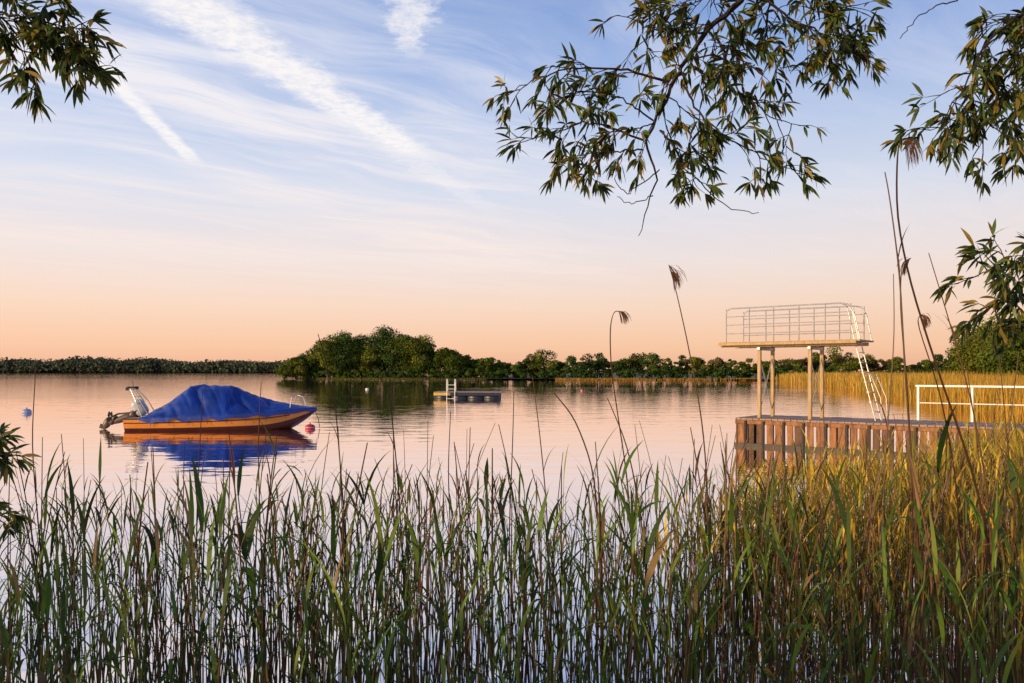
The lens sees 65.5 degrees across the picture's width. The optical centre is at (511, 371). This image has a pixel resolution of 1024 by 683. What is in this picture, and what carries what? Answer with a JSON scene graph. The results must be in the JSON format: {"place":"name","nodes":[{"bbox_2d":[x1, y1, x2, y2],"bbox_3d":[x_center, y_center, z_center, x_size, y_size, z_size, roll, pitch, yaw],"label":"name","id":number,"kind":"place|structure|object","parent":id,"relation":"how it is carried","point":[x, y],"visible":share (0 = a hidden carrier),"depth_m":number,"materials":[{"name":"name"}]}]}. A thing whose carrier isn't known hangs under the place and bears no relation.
{"place":"outdoors","nodes":[
{"label":"outdoors","id":0,"kind":"place"},
{"bbox_2d":[350,376,490,379],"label":"island ground","id":1,"kind":"structure","parent":0,"point":[425,377],"depth_m":166.65,"materials":[{"name":"brown soil"}]},
{"bbox_2d":[275,325,554,379],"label":"island trees","id":2,"kind":"object","parent":1,"relation":"on","point":[409,356],"visible":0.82,"depth_m":163.20,"materials":[{"name":"green plant"}]},
{"bbox_2d":[0,372,1023,682],"bbox_3d":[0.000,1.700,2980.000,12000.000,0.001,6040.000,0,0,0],"label":"lake water","id":3,"kind":"structure","parent":0,"point":[70,410],"depth_m":16.07,"materials":[{"name":"grey liquid"}]},
{"bbox_2d":[22,407,31,412],"bbox_3d":[-19.736,1.621,32.406,0.381,0.292,0.306,0,0,-17],"label":"mooring buoy","id":4,"kind":"object","parent":3,"relation":"on","point":[26,410],"visible":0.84,"depth_m":32.32,"materials":[{"name":"paint"}]},
{"bbox_2d":[0,0,127,541],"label":"willow tree","id":5,"kind":"object","parent":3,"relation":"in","point":[43,34],"visible":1,"depth_m":2.68,"materials":[{"name":"green plant"}]},
{"bbox_2d":[99,380,319,430],"bbox_3d":[-8.915,1.079,23.590,6.356,1.663,2.007,0,0,-5],"label":"motorboat","id":6,"kind":"object","parent":3,"relation":"on","point":[230,407],"visible":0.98,"depth_m":22.97,"materials":[{"name":"blue fabric"}]},
{"bbox_2d":[305,423,314,428],"bbox_3d":[-5.969,1.637,23.568,0.305,0.234,0.245,0,0,-17],"label":"mooring buoy","id":7,"kind":"object","parent":3,"relation":"on","point":[310,426],"visible":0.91,"depth_m":23.48,"materials":[{"name":"paint"}]},
{"bbox_2d":[434,379,502,398],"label":"swimming raft","id":8,"kind":"object","parent":3,"relation":"on","point":[479,395],"visible":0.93,"depth_m":49.43,"materials":[{"name":"grey wood"}]},
{"bbox_2d":[0,404,1023,682],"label":"foreground reeds","id":9,"kind":"object","parent":3,"relation":"on","point":[1010,654],"visible":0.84,"depth_m":2.81,"materials":[{"name":"green plant"}]},
{"bbox_2d":[0,137,1023,682],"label":"dry reed stalks","id":10,"kind":"object","parent":3,"relation":"on","point":[770,467],"visible":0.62,"depth_m":3.07,"materials":[{"name":"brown plant"}]},
{"bbox_2d":[679,409,1023,682],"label":"golden reeds","id":11,"kind":"object","parent":3,"relation":"on","point":[1016,440],"visible":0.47,"depth_m":5.12,"materials":[{"name":"yellow plant"}]},
{"bbox_2d":[735,415,1023,462],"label":"wooden pier","id":12,"kind":"structure","parent":3,"relation":"in","point":[747,426],"depth_m":16.89,"materials":[{"name":"brown wood"}]},
{"bbox_2d":[718,302,887,420],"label":"diving platform","id":13,"kind":"structure","parent":12,"relation":"on","point":[810,345],"depth_m":17.77,"materials":[{"name":"white wood"}]},
{"bbox_2d":[915,385,1023,421],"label":"white handrail","id":14,"kind":"object","parent":12,"relation":"on","point":[919,402],"visible":0.98,"depth_m":16.59,"materials":[{"name":"metal"}]},
{"bbox_2d":[0,0,1023,370],"label":"sky","id":15,"kind":"structure","parent":0,"point":[264,178],"materials":[{"name":"blue"}]},
{"bbox_2d":[296,370,1023,420],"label":"reed bank","id":16,"kind":"structure","parent":0,"point":[852,380],"depth_m":47.59,"materials":[{"name":"yellow plant"}]},
{"bbox_2d":[483,371,900,378],"bbox_3d":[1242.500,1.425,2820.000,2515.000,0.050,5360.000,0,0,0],"label":"shore land","id":17,"kind":"structure","parent":0,"point":[653,377],"depth_m":182.96,"materials":[{"name":"green plant"}]},
{"bbox_2d":[478,347,953,379],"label":"shore trees","id":18,"kind":"object","parent":17,"relation":"on","point":[624,367],"visible":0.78,"depth_m":159.13,"materials":[{"name":"green plant"}]},
{"bbox_2d":[482,0,1023,362],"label":"willow tree","id":19,"kind":"object","parent":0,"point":[998,106],"visible":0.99,"depth_m":3.27,"materials":[{"name":"green plant"}]},
{"label":"distant land","id":20,"kind":"structure","parent":0,"visible":0},
{"bbox_2d":[0,355,416,372],"bbox_3d":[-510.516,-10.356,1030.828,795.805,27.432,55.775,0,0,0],"label":"distant forest","id":21,"kind":"object","parent":20,"relation":"on","point":[88,364],"visible":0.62,"depth_m":1015.08,"materials":[{"name":"green plant"}]},
{"label":"shore bank land","id":22,"kind":"structure","parent":0,"visible":0},
{"bbox_2d":[939,311,1023,378],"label":"shoreline trees","id":23,"kind":"object","parent":22,"relation":"on","point":[975,353],"visible":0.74,"depth_m":64.24,"materials":[{"name":"green plant"}]}
]}

